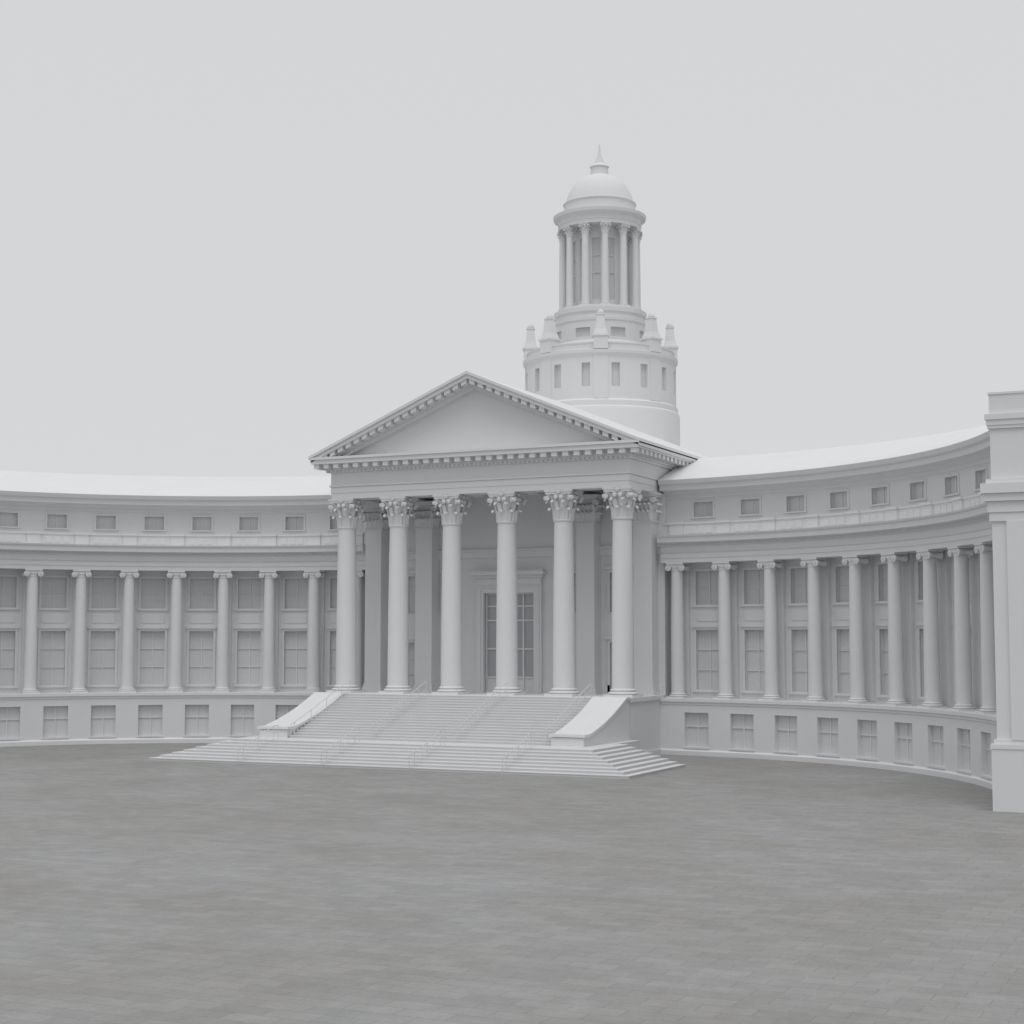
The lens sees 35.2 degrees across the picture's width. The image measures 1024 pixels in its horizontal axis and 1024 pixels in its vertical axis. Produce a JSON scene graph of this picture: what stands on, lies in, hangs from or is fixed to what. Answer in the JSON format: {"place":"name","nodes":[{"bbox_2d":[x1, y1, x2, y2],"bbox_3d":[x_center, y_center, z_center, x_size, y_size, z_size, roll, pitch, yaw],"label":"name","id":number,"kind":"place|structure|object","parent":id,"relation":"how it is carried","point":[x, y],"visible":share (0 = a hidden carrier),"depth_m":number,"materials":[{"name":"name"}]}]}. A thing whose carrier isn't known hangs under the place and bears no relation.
{"place":"outdoors","nodes":[
{"label":"outdoors","id":0,"kind":"place"},
{"bbox_2d":[0,743,1023,1023],"bbox_3d":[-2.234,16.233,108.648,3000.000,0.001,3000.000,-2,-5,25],"label":"ground","id":1,"kind":"structure","parent":0,"point":[138,885],"depth_m":48.10,"materials":[{"name":"grey concrete"}]},
{"bbox_2d":[0,470,365,746],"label":"wing","id":2,"kind":"structure","parent":1,"relation":"on","point":[31,540],"depth_m":120.41,"materials":[{"name":"white stone"}]},
{"bbox_2d":[19,569,43,693],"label":"wing column","id":3,"kind":"structure","parent":2,"relation":"on","point":[30,661],"depth_m":117.16,"materials":[{"name":"white stone"}]},
{"bbox_2d":[69,570,91,692],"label":"wing column","id":4,"kind":"structure","parent":2,"relation":"on","point":[79,652],"depth_m":118.62,"materials":[{"name":"white stone"}]},
{"bbox_2d":[118,570,138,692],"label":"wing column","id":5,"kind":"structure","parent":2,"relation":"on","point":[127,665],"depth_m":119.69,"materials":[{"name":"white stone"}]},
{"bbox_2d":[0,513,336,738],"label":"wing windows","id":6,"kind":"structure","parent":2,"relation":"in","point":[109,658],"depth_m":120.96,"materials":[{"name":"grey glass"}]},
{"bbox_2d":[166,571,186,691],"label":"wing column","id":7,"kind":"structure","parent":2,"relation":"on","point":[175,663],"depth_m":120.34,"materials":[{"name":"white stone"}]},
{"bbox_2d":[212,571,233,691],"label":"wing column","id":8,"kind":"structure","parent":2,"relation":"on","point":[222,662],"depth_m":120.57,"materials":[{"name":"white stone"}]},
{"bbox_2d":[258,571,279,691],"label":"wing column","id":9,"kind":"structure","parent":2,"relation":"on","point":[268,662],"depth_m":120.36,"materials":[{"name":"white stone"}]},
{"bbox_2d":[302,570,324,692],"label":"wing column","id":10,"kind":"structure","parent":2,"relation":"on","point":[313,576],"depth_m":119.70,"materials":[{"name":"white stone"}]},
{"bbox_2d":[356,570,364,689],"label":"wing column","id":11,"kind":"structure","parent":2,"relation":"on","point":[360,574],"depth_m":118.69,"materials":[{"name":"white stone"}]},
{"bbox_2d":[149,693,685,778],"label":"entrance stairs","id":12,"kind":"structure","parent":1,"relation":"on","point":[496,734],"depth_m":100.23,"materials":[{"name":"stone"}]},
{"bbox_2d":[237,680,349,763],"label":"stair handrail","id":13,"kind":"object","parent":12,"relation":"on","point":[293,722],"visible":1,"depth_m":104.69,"materials":[{"name":"metal"}]},
{"bbox_2d":[321,681,426,766],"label":"stair handrail","id":14,"kind":"object","parent":12,"relation":"on","point":[374,724],"visible":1,"depth_m":102.11,"materials":[{"name":"metal"}]},
{"bbox_2d":[257,692,630,746],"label":"stair cheek walls","id":15,"kind":"structure","parent":12,"relation":"on","point":[599,720],"depth_m":101.10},
{"bbox_2d":[409,682,506,770],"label":"stair handrail","id":16,"kind":"object","parent":12,"relation":"on","point":[456,728],"visible":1,"depth_m":97.86,"materials":[{"name":"metal"}]},
{"bbox_2d":[502,683,591,773],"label":"stair handrail","id":17,"kind":"object","parent":12,"relation":"on","point":[545,730],"visible":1,"depth_m":96.98,"materials":[{"name":"metal"}]},
{"bbox_2d":[353,490,670,754],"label":"portico wall","id":18,"kind":"structure","parent":1,"relation":"on","point":[534,544],"depth_m":113.08,"materials":[{"name":"white stone"}]},
{"bbox_2d":[326,498,366,692],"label":"portico column","id":19,"kind":"structure","parent":18,"relation":"on","point":[347,517],"depth_m":113.42,"materials":[{"name":"white stone"}]},
{"bbox_2d":[308,371,707,503],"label":"portico entablature and pediment","id":20,"kind":"structure","parent":19,"relation":"on","point":[467,433],"depth_m":109.37,"materials":[{"name":"white stone"}]},
{"bbox_2d":[360,503,389,690],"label":"portico anta","id":21,"kind":"object","parent":18,"relation":"on","point":[376,530],"visible":0.93,"depth_m":117.29,"materials":[{"name":"white stone"}]},
{"bbox_2d":[378,496,418,693],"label":"portico column","id":22,"kind":"structure","parent":18,"relation":"on","point":[399,510],"depth_m":111.63,"materials":[{"name":"white stone"}]},
{"bbox_2d":[410,501,440,691],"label":"portico anta","id":23,"kind":"object","parent":18,"relation":"on","point":[426,519],"visible":0.94,"depth_m":115.52,"materials":[{"name":"white stone"}]},
{"bbox_2d":[431,494,471,694],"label":"portico column","id":24,"kind":"structure","parent":18,"relation":"on","point":[451,508],"depth_m":109.84,"materials":[{"name":"white stone"}]},
{"bbox_2d":[409,573,575,688],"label":"portico windows","id":25,"kind":"structure","parent":18,"relation":"in","point":[411,611],"depth_m":117.37,"materials":[{"name":"grey glass"}]},
{"bbox_2d":[487,491,526,695],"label":"portico column","id":26,"kind":"structure","parent":18,"relation":"on","point":[506,505],"depth_m":108.06,"materials":[{"name":"white stone"}]},
{"bbox_2d":[488,594,532,676],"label":"entrance door glass","id":27,"kind":"object","parent":18,"relation":"attached to","point":[492,600],"visible":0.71,"depth_m":113.61,"materials":[{"name":"grey"}]},
{"bbox_2d":[543,489,583,696],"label":"portico column","id":28,"kind":"structure","parent":18,"relation":"on","point":[563,502],"depth_m":106.28,"materials":[{"name":"white stone"}]},
{"bbox_2d":[573,494,605,694],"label":"portico anta","id":29,"kind":"object","parent":18,"relation":"on","point":[587,518],"visible":0.82,"depth_m":110.17,"materials":[{"name":"white stone"}]},
{"bbox_2d":[602,486,642,697],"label":"portico column","id":30,"kind":"structure","parent":18,"relation":"on","point":[622,500],"depth_m":104.50,"materials":[{"name":"white stone"}]},
{"bbox_2d":[632,492,662,694],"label":"portico anta","id":31,"kind":"object","parent":18,"relation":"on","point":[645,521],"visible":0.81,"depth_m":108.38,"materials":[{"name":"white stone"}]},
{"bbox_2d":[656,425,996,788],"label":"wing","id":32,"kind":"structure","parent":1,"relation":"on","point":[939,516],"depth_m":100.70,"materials":[{"name":"white stone"}]},
{"bbox_2d":[665,563,689,698],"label":"wing column","id":33,"kind":"structure","parent":32,"relation":"on","point":[677,654],"depth_m":108.01,"materials":[{"name":"white stone"}]},
{"bbox_2d":[711,561,737,699],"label":"wing column","id":34,"kind":"structure","parent":32,"relation":"on","point":[724,568],"depth_m":106.12,"materials":[{"name":"white stone"}]},
{"bbox_2d":[757,559,784,700],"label":"wing column","id":35,"kind":"structure","parent":32,"relation":"on","point":[770,649],"depth_m":103.89,"materials":[{"name":"white stone"}]},
{"bbox_2d":[800,557,829,701],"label":"wing column","id":36,"kind":"structure","parent":32,"relation":"on","point":[815,683],"depth_m":101.34,"materials":[{"name":"white stone"}]},
{"bbox_2d":[686,471,990,774],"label":"wing windows","id":37,"kind":"structure","parent":32,"relation":"in","point":[753,656],"depth_m":104.17,"materials":[{"name":"grey glass"}]},
{"bbox_2d":[842,555,871,703],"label":"wing column","id":38,"kind":"structure","parent":32,"relation":"on","point":[856,650],"depth_m":98.53,"materials":[{"name":"white stone"}]},
{"bbox_2d":[881,552,911,705],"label":"wing column","id":39,"kind":"structure","parent":32,"relation":"on","point":[895,654],"depth_m":95.48,"materials":[{"name":"white stone"}]},
{"bbox_2d":[916,549,947,708],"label":"wing column","id":40,"kind":"structure","parent":32,"relation":"on","point":[932,695],"depth_m":92.26,"materials":[{"name":"white stone"}]},
{"bbox_2d":[947,546,978,710],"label":"wing column","id":41,"kind":"structure","parent":32,"relation":"on","point":[963,665],"depth_m":88.90,"materials":[{"name":"white stone"}]},
{"bbox_2d":[974,542,995,713],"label":"wing column","id":42,"kind":"structure","parent":32,"relation":"on","point":[988,672],"depth_m":85.46,"materials":[{"name":"white stone"}]},
{"bbox_2d":[980,390,1023,812],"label":"pavilion","id":43,"kind":"structure","parent":1,"relation":"on","point":[1002,490],"depth_m":72.00,"materials":[{"name":"white stone"}]},
{"bbox_2d":[0,0,1023,476],"label":"sky","id":44,"kind":"structure","parent":0,"point":[238,238],"materials":[{"name":"grey"}]},
{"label":"central block","id":45,"kind":"object","parent":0,"visible":0},
{"bbox_2d":[523,145,679,445],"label":"tower","id":46,"kind":"structure","parent":45,"relation":"on","point":[597,195],"depth_m":127.11,"materials":[{"name":"white stone"}]},
{"bbox_2d":[557,230,566,310],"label":"tower column","id":47,"kind":"structure","parent":46,"relation":"on","point":[561,237],"depth_m":130.99,"materials":[{"name":"white stone"}]},
{"bbox_2d":[563,225,576,307],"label":"tower column","id":48,"kind":"structure","parent":46,"relation":"on","point":[569,230],"depth_m":129.50,"materials":[{"name":"white stone"}]},
{"bbox_2d":[578,222,591,304],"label":"tower column","id":49,"kind":"structure","parent":46,"relation":"on","point":[585,227],"depth_m":128.48,"materials":[{"name":"white stone"}]},
{"bbox_2d":[538,238,662,393],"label":"tower windows","id":50,"kind":"structure","parent":46,"relation":"attached to","point":[583,332],"depth_m":129.22,"materials":[{"name":"grey glass"}]},
{"bbox_2d":[599,221,610,303],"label":"tower column","id":51,"kind":"structure","parent":46,"relation":"on","point":[604,226],"depth_m":128.21,"materials":[{"name":"white stone"}]},
{"bbox_2d":[616,223,630,305],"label":"tower column","id":52,"kind":"structure","parent":46,"relation":"on","point":[623,228],"depth_m":128.73,"materials":[{"name":"white stone"}]},
{"bbox_2d":[628,236,631,304],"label":"tower column","id":53,"kind":"structure","parent":46,"relation":"on","point":[629,269],"depth_m":132.94,"materials":[{"name":"white stone"}]},
{"bbox_2d":[629,226,641,309],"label":"tower column","id":54,"kind":"structure","parent":46,"relation":"on","point":[634,232],"depth_m":129.94,"materials":[{"name":"white stone"}]},
{"bbox_2d":[631,232,642,308],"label":"tower column","id":55,"kind":"structure","parent":46,"relation":"on","point":[640,237],"depth_m":131.54,"materials":[{"name":"white stone"}]}
]}

